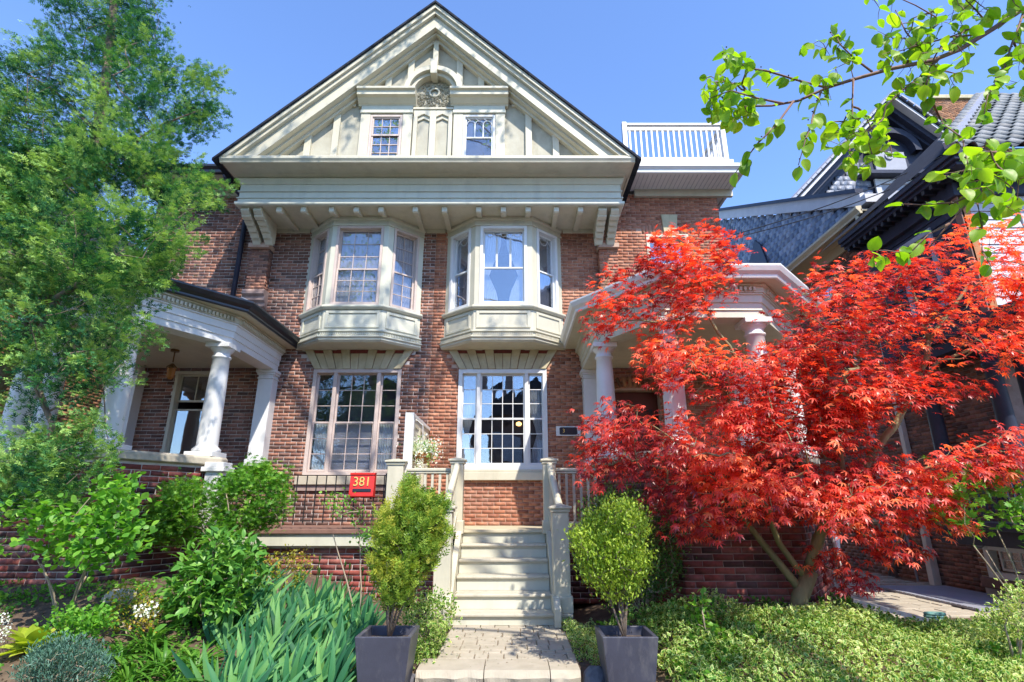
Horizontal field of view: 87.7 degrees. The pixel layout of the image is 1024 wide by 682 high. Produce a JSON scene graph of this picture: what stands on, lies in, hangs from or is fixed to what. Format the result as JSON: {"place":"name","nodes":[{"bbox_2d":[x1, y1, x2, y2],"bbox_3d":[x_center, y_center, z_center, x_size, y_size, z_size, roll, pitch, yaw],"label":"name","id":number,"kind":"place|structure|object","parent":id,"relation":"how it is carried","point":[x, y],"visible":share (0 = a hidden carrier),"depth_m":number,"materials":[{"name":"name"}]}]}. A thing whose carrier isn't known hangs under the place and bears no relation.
{"place":"outdoors","nodes":[
{"label":"outdoors","id":0,"kind":"place"},
{"bbox_2d":[437,625,578,665],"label":"path","id":1,"kind":"structure","parent":0,"point":[551,640],"depth_m":5.60,"materials":[{"name":"stone"}]},
{"bbox_2d":[0,568,1023,681],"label":"garden soil","id":2,"kind":"structure","parent":0,"point":[583,613],"depth_m":5.43,"materials":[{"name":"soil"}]},
{"bbox_2d":[0,577,35,604],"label":"green plant","id":3,"kind":"object","parent":2,"relation":"on","point":[3,594],"visible":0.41,"depth_m":5.85,"materials":[{"name":"green plant"}]},
{"bbox_2d":[0,624,63,657],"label":"hosta","id":4,"kind":"object","parent":2,"relation":"on","point":[24,636],"visible":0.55,"depth_m":4.92,"materials":[{"name":"yellow plant"}]},
{"bbox_2d":[6,630,126,681],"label":"lavender mound","id":5,"kind":"object","parent":2,"relation":"on","point":[73,664],"visible":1,"depth_m":4.13,"materials":[{"name":"grey plant"}]},
{"bbox_2d":[0,175,142,433],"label":"brick house","id":6,"kind":"structure","parent":2,"relation":"on","point":[95,402],"depth_m":11.47,"materials":[{"name":"brick"}]},
{"bbox_2d":[33,595,125,643],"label":"green plant","id":7,"kind":"object","parent":2,"relation":"on","point":[94,621],"visible":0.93,"depth_m":4.76,"materials":[{"name":"green plant"}]},
{"bbox_2d":[0,464,166,630],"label":"viburnum shrub","id":8,"kind":"object","parent":2,"relation":"on","point":[62,526],"visible":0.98,"depth_m":5.06,"materials":[{"name":"green plant"}]},
{"bbox_2d":[101,588,136,602],"bbox_3d":[-4.352,2.875,5.912,0.331,0.234,0.318,13,-22,-37],"label":"garden rock","id":9,"kind":"object","parent":2,"relation":"on","point":[106,595],"visible":0.34,"depth_m":5.86,"materials":[{"name":"stone"}]},
{"bbox_2d":[0,0,246,538],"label":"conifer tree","id":10,"kind":"object","parent":2,"relation":"on","point":[52,169],"visible":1,"depth_m":6.17,"materials":[{"name":"green plant"}]},
{"bbox_2d":[84,633,167,675],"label":"daylily plant","id":11,"kind":"object","parent":2,"relation":"on","point":[122,653],"visible":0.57,"depth_m":4.81,"materials":[{"name":"green plant"}]},
{"bbox_2d":[93,580,168,640],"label":"spirea shrub","id":12,"kind":"object","parent":2,"relation":"on","point":[126,627],"visible":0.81,"depth_m":5.16,"materials":[{"name":"yellow plant"}]},
{"bbox_2d":[87,651,174,681],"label":"daylily plant","id":13,"kind":"object","parent":2,"relation":"on","point":[128,669],"visible":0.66,"depth_m":4.55,"materials":[{"name":"green plant"}]},
{"bbox_2d":[103,620,193,662],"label":"daylily plant","id":14,"kind":"object","parent":2,"relation":"on","point":[155,637],"visible":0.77,"depth_m":4.97,"materials":[{"name":"green plant"}]},
{"bbox_2d":[0,263,299,583],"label":"porch","id":15,"kind":"object","parent":2,"relation":"on","point":[219,334],"visible":0.34,"depth_m":8.16,"materials":[{"name":"white paint"}]},
{"bbox_2d":[194,462,234,532],"bbox_3d":[-4.430,2.318,7.919,0.340,1.000,0.340,0,-17,0],"label":"porch newel","id":16,"kind":"object","parent":15,"relation":"on","point":[211,470],"visible":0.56,"depth_m":7.89,"materials":[{"name":"white paint"}]},
{"bbox_2d":[110,634,209,681],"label":"daylily plant","id":17,"kind":"object","parent":2,"relation":"on","point":[164,654],"visible":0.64,"depth_m":4.69,"materials":[{"name":"green plant"}]},
{"bbox_2d":[130,649,220,681],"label":"daylily plant","id":18,"kind":"object","parent":2,"relation":"on","point":[167,673],"visible":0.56,"depth_m":4.52,"materials":[{"name":"green plant"}]},
{"bbox_2d":[0,576,356,681],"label":"plants","id":19,"kind":"object","parent":2,"relation":"on","point":[116,584],"visible":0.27,"depth_m":5.72,"materials":[{"name":"green plant"}]},
{"bbox_2d":[142,638,236,681],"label":"daylily plant","id":20,"kind":"object","parent":2,"relation":"on","point":[194,656],"visible":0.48,"depth_m":4.79,"materials":[{"name":"green plant"}]},
{"bbox_2d":[170,638,241,681],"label":"iris plant","id":21,"kind":"object","parent":2,"relation":"on","point":[185,670],"visible":0.69,"depth_m":4.44,"materials":[{"name":"plant"}]},
{"bbox_2d":[153,521,276,641],"bbox_3d":[-3.085,2.461,5.448,1.339,1.194,1.239,0,-17,0],"label":"peony plant","id":22,"kind":"object","parent":2,"relation":"on","point":[201,567],"visible":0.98,"depth_m":5.29,"materials":[{"name":"green plant"}]},
{"bbox_2d":[133,452,298,551],"bbox_3d":[-3.890,2.286,7.054,2.321,1.590,1.281,0,-17,0],"label":"laceleaf shrub","id":23,"kind":"object","parent":2,"relation":"on","point":[176,511],"visible":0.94,"depth_m":6.86,"materials":[{"name":"green plant"}]},
{"bbox_2d":[200,603,266,650],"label":"iris plant","id":24,"kind":"object","parent":2,"relation":"on","point":[216,633],"visible":0.69,"depth_m":5.14,"materials":[{"name":"plant"}]},
{"bbox_2d":[202,570,266,646],"bbox_3d":[-2.747,2.627,5.260,0.650,0.705,0.197,0,-17,0],"label":"iris plant","id":25,"kind":"object","parent":2,"relation":"on","point":[206,630],"visible":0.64,"depth_m":5.15,"materials":[{"name":"green plant"}]},
{"bbox_2d":[205,648,281,681],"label":"iris plant","id":26,"kind":"object","parent":2,"relation":"on","point":[213,676],"visible":0.77,"depth_m":4.27,"materials":[{"name":"plant"}]},
{"bbox_2d":[219,636,282,681],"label":"iris plant","id":27,"kind":"object","parent":2,"relation":"on","point":[242,669],"visible":0.59,"depth_m":4.47,"materials":[{"name":"plant"}]},
{"bbox_2d":[219,651,282,681],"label":"iris plant","id":28,"kind":"object","parent":2,"relation":"on","point":[235,675],"visible":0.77,"depth_m":4.34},
{"bbox_2d":[223,629,289,675],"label":"iris plant","id":29,"kind":"object","parent":2,"relation":"on","point":[241,646],"visible":0.43,"depth_m":4.64,"materials":[{"name":"plant"}]},
{"bbox_2d":[230,584,297,654],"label":"iris plant","id":30,"kind":"object","parent":2,"relation":"on","point":[245,632],"visible":0.58,"depth_m":5.00,"materials":[{"name":"green plant"}]},
{"bbox_2d":[245,624,289,666],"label":"iris plant","id":31,"kind":"object","parent":2,"relation":"on","point":[252,651],"visible":0.23,"depth_m":4.70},
{"bbox_2d":[249,578,293,614],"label":"iris plant","id":32,"kind":"object","parent":2,"relation":"on","point":[282,591],"visible":0.26,"depth_m":5.74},
{"bbox_2d":[251,563,292,600],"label":"iris plant","id":33,"kind":"object","parent":2,"relation":"on","point":[278,583],"visible":0.32,"depth_m":5.98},
{"bbox_2d":[249,598,305,652],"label":"iris plant","id":34,"kind":"object","parent":2,"relation":"on","point":[293,630],"visible":0.48,"depth_m":5.24,"materials":[{"name":"plant"}]},
{"bbox_2d":[243,597,313,642],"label":"iris plant","id":35,"kind":"object","parent":2,"relation":"on","point":[264,620],"visible":0.3,"depth_m":5.31,"materials":[{"name":"plant"}]},
{"bbox_2d":[245,589,311,631],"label":"iris plant","id":36,"kind":"object","parent":2,"relation":"on","point":[252,621],"visible":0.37,"depth_m":5.45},
{"bbox_2d":[253,544,318,593],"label":"spirea shrub","id":37,"kind":"object","parent":2,"relation":"on","point":[300,566],"visible":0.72,"depth_m":6.28,"materials":[{"name":"yellow plant"}]},
{"bbox_2d":[252,657,323,681],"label":"iris plant","id":38,"kind":"object","parent":2,"relation":"on","point":[295,678],"visible":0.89,"depth_m":4.31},
{"bbox_2d":[270,561,311,602],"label":"iris plant","id":39,"kind":"object","parent":2,"relation":"on","point":[291,587],"visible":0.3,"depth_m":6.35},
{"bbox_2d":[257,596,327,651],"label":"iris plant","id":40,"kind":"object","parent":2,"relation":"on","point":[311,628],"visible":0.48,"depth_m":5.33,"materials":[{"name":"plant"}]},
{"bbox_2d":[268,636,327,681],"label":"iris plant","id":41,"kind":"object","parent":2,"relation":"on","point":[297,668],"visible":0.77,"depth_m":4.43,"materials":[{"name":"plant"}]},
{"bbox_2d":[272,578,327,620],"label":"iris plant","id":42,"kind":"object","parent":2,"relation":"on","point":[292,600],"visible":0.33,"depth_m":5.84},
{"bbox_2d":[275,634,331,681],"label":"iris plant","id":43,"kind":"object","parent":2,"relation":"on","point":[281,657],"visible":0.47,"depth_m":4.57,"materials":[{"name":"plant"}]},
{"bbox_2d":[281,599,338,645],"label":"iris plant","id":44,"kind":"object","parent":2,"relation":"on","point":[315,630],"visible":0.35,"depth_m":5.44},
{"bbox_2d":[282,567,343,628],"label":"iris plant","id":45,"kind":"object","parent":2,"relation":"on","point":[301,604],"visible":0.41,"depth_m":5.73,"materials":[{"name":"green plant"}]},
{"bbox_2d":[295,556,336,618],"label":"iris plant","id":46,"kind":"object","parent":2,"relation":"on","point":[328,590],"visible":0.41,"depth_m":6.15,"materials":[{"name":"green plant"}]},
{"bbox_2d":[285,631,348,669],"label":"iris plant","id":47,"kind":"object","parent":2,"relation":"on","point":[292,646],"visible":0.24,"depth_m":4.81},
{"bbox_2d":[289,637,348,681],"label":"iris plant","id":48,"kind":"object","parent":2,"relation":"on","point":[325,670],"visible":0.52,"depth_m":4.50,"materials":[{"name":"plant"}]},
{"bbox_2d":[289,637,356,681],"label":"iris plant","id":49,"kind":"object","parent":2,"relation":"on","point":[333,670],"visible":0.89,"depth_m":4.42,"materials":[{"name":"plant"}]},
{"bbox_2d":[307,573,350,610],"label":"iris plant","id":50,"kind":"object","parent":2,"relation":"on","point":[326,587],"visible":0.17,"depth_m":6.30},
{"bbox_2d":[301,596,357,642],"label":"iris plant","id":51,"kind":"object","parent":2,"relation":"on","point":[324,625],"visible":0.44,"depth_m":5.60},
{"bbox_2d":[303,629,356,681],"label":"iris plant","id":52,"kind":"object","parent":2,"relation":"on","point":[325,659],"visible":0.26,"depth_m":4.59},
{"bbox_2d":[306,614,356,655],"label":"iris plant","id":53,"kind":"object","parent":2,"relation":"on","point":[309,639],"visible":0.23,"depth_m":4.98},
{"bbox_2d":[318,589,356,632],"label":"iris plant","id":54,"kind":"object","parent":2,"relation":"on","point":[332,605],"visible":0.31,"depth_m":5.84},
{"bbox_2d":[319,487,373,609],"bbox_3d":[-1.907,2.540,6.168,0.847,1.640,0.623,0,-17,0],"label":"climbing sprig","id":55,"kind":"object","parent":2,"relation":"on","point":[364,537],"visible":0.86,"depth_m":6.24,"materials":[{"name":"green plant"}]},
{"bbox_2d":[326,604,370,640],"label":"iris plant","id":56,"kind":"object","parent":2,"relation":"on","point":[338,630],"visible":0.34,"depth_m":5.48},
{"bbox_2d":[325,595,382,643],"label":"iris plant","id":57,"kind":"object","parent":2,"relation":"on","point":[335,624],"visible":0.38,"depth_m":5.75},
{"bbox_2d":[348,605,385,632],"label":"iris plant","id":58,"kind":"object","parent":2,"relation":"on","point":[361,623],"visible":0.24,"depth_m":5.63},
{"bbox_2d":[355,625,419,681],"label":"planter","id":59,"kind":"object","parent":2,"relation":"on","point":[381,656],"visible":0.97,"depth_m":4.43,"materials":[{"name":"concrete"}]},
{"bbox_2d":[363,470,457,635],"bbox_3d":[-0.922,1.931,4.875,0.878,1.453,0.734,0,-17,0],"label":"yew bush","id":60,"kind":"object","parent":59,"relation":"on","point":[404,558],"visible":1,"depth_m":4.76,"materials":[{"name":"green plant"}]},
{"bbox_2d":[208,525,602,603],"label":"porch deck","id":61,"kind":"structure","parent":2,"relation":"on","point":[319,539],"depth_m":8.02,"materials":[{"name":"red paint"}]},
{"bbox_2d":[234,473,386,527],"bbox_3d":[-3.175,2.459,8.189,2.550,0.830,0.040,0,-17,0],"label":"iron railing","id":62,"kind":"object","parent":61,"relation":"on","point":[384,497],"visible":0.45,"depth_m":8.19,"materials":[{"name":"metal"}]},
{"bbox_2d":[348,472,376,498],"bbox_3d":[-2.290,2.217,8.180,0.380,0.404,0.163,0,-17,0],"label":"house number sign","id":63,"kind":"object","parent":62,"relation":"attached to","point":[362,484],"visible":0.98,"depth_m":8.12,"materials":[{"name":"metal"}]},
{"bbox_2d":[383,459,407,544],"bbox_3d":[-1.770,2.454,8.055,0.320,1.320,0.320,0,-17,0],"label":"corner newel","id":64,"kind":"object","parent":61,"relation":"on","point":[396,470],"visible":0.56,"depth_m":8.06,"materials":[{"name":"beige paint"}]},
{"bbox_2d":[403,413,429,521],"bbox_3d":[-1.630,2.253,9.116,0.140,1.770,1.810,0,-17,0],"label":"divider screen","id":65,"kind":"object","parent":61,"relation":"on","point":[414,427],"visible":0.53,"depth_m":8.48,"materials":[{"name":"white paint"}]},
{"bbox_2d":[399,418,444,467],"bbox_3d":[-1.461,1.664,8.576,0.801,0.871,0.635,0,-17,0],"label":"flower basket","id":66,"kind":"object","parent":65,"relation":"hanging from","point":[423,454],"visible":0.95,"depth_m":8.47,"materials":[{"name":"white plant"}]},
{"bbox_2d":[395,583,462,662],"bbox_3d":[-0.887,2.975,5.509,0.712,0.929,1.163,3,-17,-10],"label":"variegated shrub","id":67,"kind":"object","parent":2,"relation":"on","point":[425,626],"visible":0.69,"depth_m":5.38,"materials":[{"name":"green plant"}]},
{"bbox_2d":[121,0,742,544],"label":"semi detached house","id":68,"kind":"structure","parent":2,"relation":"on","point":[435,216],"depth_m":10.68,"materials":[{"name":"brown brick"}]},
{"bbox_2d":[161,371,209,453],"bbox_3d":[-6.245,2.093,10.589,0.810,2.845,0.930,0,-17,0],"label":"window","id":69,"kind":"structure","parent":68,"relation":"in","point":[189,388],"depth_m":10.68,"materials":[{"name":"glass"}]},
{"bbox_2d":[302,369,401,474],"bbox_3d":[-3.060,1.677,10.717,1.740,2.055,0.930,0,-17,0],"label":"window","id":70,"kind":"structure","parent":68,"relation":"in","point":[353,419],"depth_m":10.41,"materials":[{"name":"glass"}]},
{"bbox_2d":[296,216,425,349],"bbox_3d":[-3.090,-1.140,10.989,2.567,2.700,1.029,0,-17,0],"label":"bay window","id":71,"kind":"structure","parent":68,"relation":"in","point":[363,290],"depth_m":10.74,"materials":[{"name":"beige paint"}]},
{"bbox_2d":[367,115,402,154],"bbox_3d":[-2.585,-4.089,10.866,0.660,1.183,0.085,0,-17,0],"label":"window","id":72,"kind":"structure","parent":68,"relation":"in","point":[385,131],"depth_m":10.90,"materials":[{"name":"white paint"}]},
{"bbox_2d":[462,115,494,154],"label":"window","id":73,"kind":"structure","parent":68,"relation":"in","point":[478,130],"depth_m":10.91,"materials":[{"name":"white paint"}]},
{"bbox_2d":[456,369,547,468],"bbox_3d":[-0.185,1.620,10.735,1.740,1.935,0.930,0,-17,0],"label":"window","id":74,"kind":"structure","parent":68,"relation":"in","point":[489,436],"depth_m":10.59,"materials":[{"name":"white paint"}]},
{"bbox_2d":[439,216,565,349],"bbox_3d":[-0.170,-1.063,11.238,2.567,2.700,1.550,0,-17,0],"label":"bay window","id":75,"kind":"structure","parent":68,"relation":"in","point":[504,283],"depth_m":10.78,"materials":[{"name":"beige paint"}]},
{"bbox_2d":[556,426,580,435],"bbox_3d":[1.080,1.725,10.218,0.470,0.184,0.036,0,-17,0],"label":"number plaque","id":76,"kind":"object","parent":68,"relation":"attached to","point":[567,431],"visible":1,"depth_m":10.21,"materials":[{"name":"white paint"}]},
{"bbox_2d":[615,393,658,451],"bbox_3d":[2.325,2.231,10.316,1.130,2.500,0.070,0,-17,0],"label":"front door","id":77,"kind":"structure","parent":68,"relation":"in","point":[649,400],"depth_m":10.58,"materials":[{"name":"wood"}]},
{"bbox_2d":[645,234,689,265],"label":"window","id":78,"kind":"structure","parent":68,"relation":"in","point":[647,244],"depth_m":11.49,"materials":[{"name":"beige paint"}]},
{"bbox_2d":[621,122,728,158],"bbox_3d":[3.547,-3.861,12.939,2.255,1.150,2.860,0,-17,0],"label":"roof deck railing","id":79,"kind":"object","parent":68,"relation":"on","point":[714,149],"visible":0.43,"depth_m":11.68,"materials":[{"name":"white paint"}]},
{"bbox_2d":[560,263,836,612],"bbox_3d":[3.020,1.411,8.450,4.140,5.255,3.620,0,-17,0],"label":"porch","id":80,"kind":"object","parent":68,"relation":"attached to","point":[746,567],"visible":0.37,"depth_m":7.47,"materials":[{"name":"beige paint"}]},
{"bbox_2d":[556,468,597,525],"bbox_3d":[1.000,2.368,8.113,0.660,0.840,0.100,0,-17,0],"label":"porch railing","id":81,"kind":"object","parent":80,"relation":"attached to","point":[567,471],"visible":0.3,"depth_m":8.14,"materials":[{"name":"beige paint"}]},
{"bbox_2d":[413,615,451,668],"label":"ground cover","id":82,"kind":"object","parent":2,"relation":"on","point":[424,648],"visible":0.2,"depth_m":5.17,"materials":[{"name":"green plant"}]},
{"bbox_2d":[430,457,573,627],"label":"front steps","id":83,"kind":"structure","parent":2,"relation":"on","point":[505,577],"depth_m":7.06,"materials":[{"name":"paint"}]},
{"bbox_2d":[406,468,450,503],"bbox_3d":[-1.278,2.368,8.113,0.685,0.840,0.100,0,-17,0],"label":"porch railing","id":84,"kind":"object","parent":83,"relation":"attached to","point":[432,471],"visible":0.48,"depth_m":8.18,"materials":[{"name":"beige paint"}]},
{"bbox_2d":[562,617,599,664],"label":"ground cover","id":85,"kind":"object","parent":2,"relation":"on","point":[570,625],"visible":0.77,"depth_m":5.63,"materials":[{"name":"green plant"}]},
{"bbox_2d":[582,665,604,681],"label":"garden rock","id":86,"kind":"object","parent":2,"relation":"on","point":[593,673],"visible":0.82,"depth_m":4.65,"materials":[{"name":"stone"}]},
{"bbox_2d":[594,625,657,681],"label":"planter","id":87,"kind":"object","parent":2,"relation":"on","point":[631,656],"visible":0.98,"depth_m":4.43,"materials":[{"name":"concrete"}]},
{"bbox_2d":[561,486,659,635],"bbox_3d":[0.877,1.987,4.844,0.960,1.327,0.792,0,-17,0],"label":"boxwood bush","id":88,"kind":"object","parent":87,"relation":"on","point":[622,569],"visible":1,"depth_m":4.75,"materials":[{"name":"green plant"}]},
{"bbox_2d":[574,476,696,613],"bbox_3d":[1.493,2.477,6.428,1.580,1.648,1.055,0,-17,0],"label":"dark green shrub","id":89,"kind":"object","parent":2,"relation":"on","point":[653,590],"visible":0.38,"depth_m":6.35,"materials":[{"name":"green plant"}]},
{"bbox_2d":[678,587,733,649],"bbox_3d":[1.974,2.808,5.364,0.595,0.646,0.448,5,-18,-16],"label":"young laurel","id":90,"kind":"object","parent":2,"relation":"on","point":[716,629],"visible":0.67,"depth_m":5.34,"materials":[{"name":"green plant"}]},
{"bbox_2d":[565,209,1023,613],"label":"red maple tree","id":91,"kind":"object","parent":2,"relation":"on","point":[822,499],"visible":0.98,"depth_m":5.92,"materials":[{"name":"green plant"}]},
{"bbox_2d":[596,588,1023,681],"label":"ground cover","id":92,"kind":"object","parent":2,"relation":"on","point":[933,639],"visible":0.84,"depth_m":5.05,"materials":[{"name":"green plant"}]},
{"bbox_2d":[718,90,1023,592],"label":"slate gabled house","id":93,"kind":"structure","parent":2,"relation":"on","point":[794,248],"depth_m":12.69,"materials":[{"name":"brown brick"}]},
{"bbox_2d":[812,276,840,330],"bbox_3d":[7.855,-0.916,13.207,0.170,1.100,0.900,0,-17,0],"label":"window","id":94,"kind":"structure","parent":93,"relation":"in","point":[826,299],"depth_m":13.27,"materials":[{"name":"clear glass"}]},
{"bbox_2d":[877,491,897,577],"bbox_3d":[7.720,3.916,10.926,0.056,1.720,0.505,0,-17,0],"label":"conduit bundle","id":95,"kind":"object","parent":93,"relation":"attached to","point":[893,565],"visible":0.16,"depth_m":10.88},
{"bbox_2d":[876,325,941,585],"bbox_3d":[7.690,2.041,10.411,0.140,5.000,0.130,0,-17,0],"label":"white downspout","id":96,"kind":"object","parent":93,"relation":"attached to","point":[933,573],"visible":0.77,"depth_m":9.90,"materials":[{"name":"metal"}]},
{"bbox_2d":[852,598,928,620],"bbox_3d":[4.750,3.393,6.723,0.826,0.249,0.090,-3,-17,10],"label":"drain board","id":97,"kind":"object","parent":2,"relation":"on","point":[898,612],"visible":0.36,"depth_m":6.69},
{"bbox_2d":[824,91,1023,597],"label":"navy timber house","id":98,"kind":"structure","parent":2,"relation":"on","point":[894,228],"depth_m":8.74,"materials":[{"name":"black paint"}]},
{"bbox_2d":[732,155,941,235],"bbox_3d":[7.476,-3.440,11.003,5.760,2.073,0.021,-4,-18,13],"label":"overhead cable","id":99,"kind":"object","parent":98,"relation":"attached to","point":[826,205],"visible":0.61,"depth_m":11.05,"materials":[{"name":"black metal"}]},
{"bbox_2d":[897,228,948,316],"bbox_3d":[7.127,-1.144,9.248,0.075,1.400,0.800,0,-17,0],"label":"window","id":100,"kind":"structure","parent":98,"relation":"in","point":[920,236],"depth_m":9.19,"materials":[{"name":"grey glass"}]},
{"bbox_2d":[982,546,1023,581],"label":"window","id":101,"kind":"structure","parent":98,"relation":"in","point":[1017,555],"depth_m":8.34,"materials":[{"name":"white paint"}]},
{"bbox_2d":[917,450,1023,611],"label":"green maple sapling","id":102,"kind":"object","parent":2,"relation":"on","point":[1017,506],"visible":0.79,"depth_m":5.48,"materials":[{"name":"green plant"}]},
{"bbox_2d":[975,572,1023,669],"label":"variegated shrub","id":103,"kind":"object","parent":2,"relation":"on","point":[1017,614],"visible":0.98,"depth_m":5.02,"materials":[{"name":"green plant"}]},
{"bbox_2d":[0,0,1023,251],"label":"sky","id":104,"kind":"structure","parent":0,"point":[616,62],"materials":[{"name":"blue"}]},
{"bbox_2d":[831,566,1002,618],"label":"side alley","id":105,"kind":"structure","parent":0,"point":[905,603],"depth_m":8.09,"materials":[{"name":"concrete"}]},
{"bbox_2d":[875,586,1023,611],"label":"boardwalk ramp","id":106,"kind":"structure","parent":105,"relation":"on","point":[963,598],"depth_m":8.32,"materials":[{"name":"wood"}]},
{"bbox_3d":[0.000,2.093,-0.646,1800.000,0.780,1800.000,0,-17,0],"label":"ground","id":107,"kind":"structure","parent":0,"visible":0},
{"bbox_2d":[415,659,580,681],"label":"stone step","id":108,"kind":"object","parent":107,"relation":"on","point":[502,670],"visible":1,"depth_m":4.68,"materials":[{"name":"stone"}]},
{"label":"pavement","id":109,"kind":"structure","parent":0,"visible":0},
{"bbox_2d":[699,0,1023,276],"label":"street tree","id":110,"kind":"object","parent":109,"relation":"on","point":[981,164],"visible":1,"depth_m":3.65,"materials":[{"name":"green plant"}]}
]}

